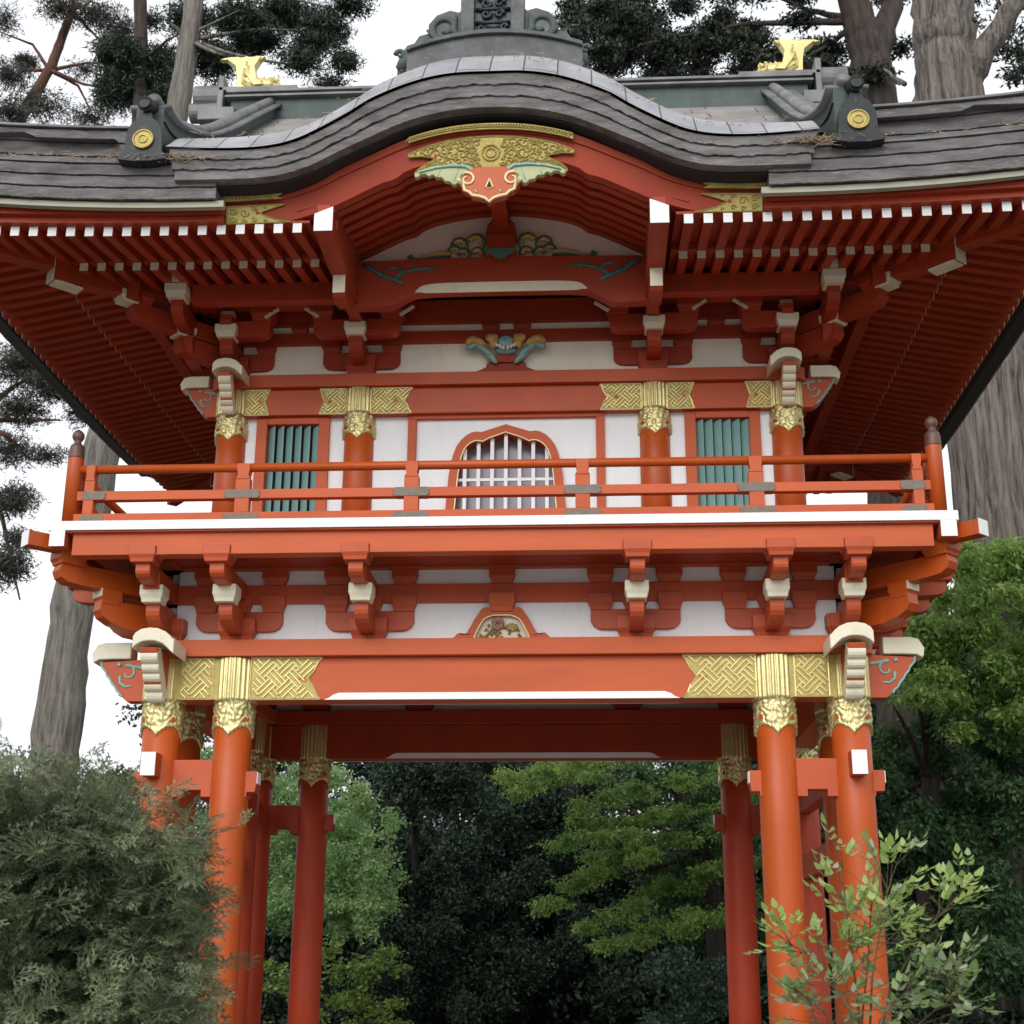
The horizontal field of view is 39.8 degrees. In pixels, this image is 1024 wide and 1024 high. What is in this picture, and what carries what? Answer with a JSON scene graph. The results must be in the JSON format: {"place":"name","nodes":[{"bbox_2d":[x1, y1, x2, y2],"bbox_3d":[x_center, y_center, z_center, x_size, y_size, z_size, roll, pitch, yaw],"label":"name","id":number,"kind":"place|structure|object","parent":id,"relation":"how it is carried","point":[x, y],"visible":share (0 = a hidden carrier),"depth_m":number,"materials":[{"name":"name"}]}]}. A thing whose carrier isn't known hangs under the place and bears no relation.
{"place":"outdoors","nodes":[
{"label":"outdoors","id":0,"kind":"place"},
{"bbox_2d":[0,0,1023,911],"label":"sky","id":1,"kind":"structure","parent":0,"point":[397,24],"materials":[{"name":"white"}]},
{"bbox_2d":[743,812,1004,1023],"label":"nandina bush","id":2,"kind":"object","parent":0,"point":[872,894],"visible":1,"depth_m":5.83,"materials":[{"name":"green plant"}]},
{"label":"path","id":3,"kind":"structure","parent":0,"visible":0},
{"bbox_2d":[0,716,260,1023],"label":"conifer shrub","id":4,"kind":"object","parent":3,"relation":"on","point":[97,926],"visible":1,"depth_m":5.44,"materials":[{"name":"green plant"}]},
{"label":"ground","id":5,"kind":"structure","parent":0,"visible":0},
{"bbox_2d":[0,0,151,599],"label":"pine tree","id":6,"kind":"object","parent":5,"relation":"on","point":[14,501],"visible":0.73,"depth_m":25.26,"materials":[{"name":"green plant"}]},
{"bbox_2d":[81,0,178,121],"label":"pine tree","id":7,"kind":"object","parent":5,"relation":"on","point":[129,67],"visible":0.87,"depth_m":24.03,"materials":[{"name":"green plant"}]},
{"bbox_2d":[25,0,379,798],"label":"pine tree","id":8,"kind":"object","parent":5,"relation":"on","point":[249,28],"visible":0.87,"depth_m":22.86,"materials":[{"name":"grey plant"}]},
{"bbox_2d":[120,744,411,951],"bbox_3d":[-4.245,5.753,23.004,5.362,4.471,3.063,-1,-18,3],"label":"leafy tree","id":9,"kind":"object","parent":5,"relation":"on","point":[354,868],"visible":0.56,"depth_m":22.23,"materials":[{"name":"green plant"}]},
{"bbox_2d":[262,938,413,1023],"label":"shrub","id":10,"kind":"object","parent":5,"relation":"on","point":[361,1001],"visible":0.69,"depth_m":17.37,"materials":[{"name":"green plant"}]},
{"bbox_2d":[347,761,486,1023],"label":"evergreen tree","id":11,"kind":"object","parent":5,"relation":"on","point":[433,935],"visible":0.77,"depth_m":26.21,"materials":[{"name":"green plant"}]},
{"bbox_2d":[406,761,566,1023],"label":"evergreen tree","id":12,"kind":"object","parent":5,"relation":"on","point":[492,983],"visible":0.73,"depth_m":27.03,"materials":[{"name":"green plant"}]},
{"bbox_2d":[0,0,1023,1023],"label":"temple gate","id":13,"kind":"structure","parent":5,"relation":"on","point":[510,408],"depth_m":10.63,"materials":[{"name":"paint"}]},
{"bbox_2d":[251,417,330,511],"bbox_3d":[-1.781,-0.173,11.412,0.600,1.220,0.115,-1,-18,3],"label":"louvred window","id":14,"kind":"structure","parent":13,"relation":"in","point":[295,439],"depth_m":11.48,"materials":[{"name":"paint"}]},
{"bbox_2d":[445,424,565,508],"bbox_3d":[-0.048,-0.144,11.318,1.000,1.134,0.177,-1,-18,3],"label":"ogee window","id":15,"kind":"structure","parent":13,"relation":"in","point":[504,442],"depth_m":11.39,"materials":[{"name":"paint"}]},
{"bbox_2d":[0,51,1023,166],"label":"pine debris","id":16,"kind":"object","parent":13,"relation":"on","point":[806,140],"visible":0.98,"depth_m":9.93,"materials":[{"name":"brown plant"}]},
{"bbox_2d":[684,410,762,505],"bbox_3d":[1.683,-0.216,11.217,0.600,1.220,0.115,-1,-18,3],"label":"louvred window","id":17,"kind":"structure","parent":13,"relation":"in","point":[722,432],"depth_m":11.29,"materials":[{"name":"paint"}]},
{"bbox_2d":[472,761,642,1023],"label":"evergreen tree","id":18,"kind":"object","parent":5,"relation":"on","point":[550,804],"visible":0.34,"depth_m":27.71,"materials":[{"name":"green plant"}]},
{"bbox_2d":[115,695,1023,1023],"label":"wood","id":19,"kind":"object","parent":5,"relation":"on","point":[577,983],"visible":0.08,"depth_m":28.61,"materials":[{"name":"green plant"}]},
{"bbox_2d":[483,760,765,1010],"bbox_3d":[1.809,4.581,19.410,4.258,4.274,4.222,-1,-18,3],"label":"maple tree","id":20,"kind":"object","parent":5,"relation":"on","point":[699,836],"visible":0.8,"depth_m":19.00,"materials":[{"name":"green plant"}]},
{"bbox_2d":[632,940,767,1023],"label":"shrub","id":21,"kind":"object","parent":5,"relation":"on","point":[671,967],"visible":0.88,"depth_m":16.09,"materials":[{"name":"green plant"}]},
{"bbox_2d":[550,0,978,1017],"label":"cypress tree","id":22,"kind":"object","parent":5,"relation":"on","point":[624,34],"visible":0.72,"depth_m":24.76,"materials":[{"name":"green plant"}]},
{"bbox_2d":[821,531,1023,1015],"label":"maple tree","id":23,"kind":"object","parent":5,"relation":"on","point":[945,694],"visible":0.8,"depth_m":15.80,"materials":[{"name":"green plant"}]},
{"bbox_2d":[884,0,1023,1009],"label":"cypress tree","id":24,"kind":"object","parent":5,"relation":"on","point":[954,57],"visible":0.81,"depth_m":18.97,"materials":[{"name":"brown plant"}]}
]}

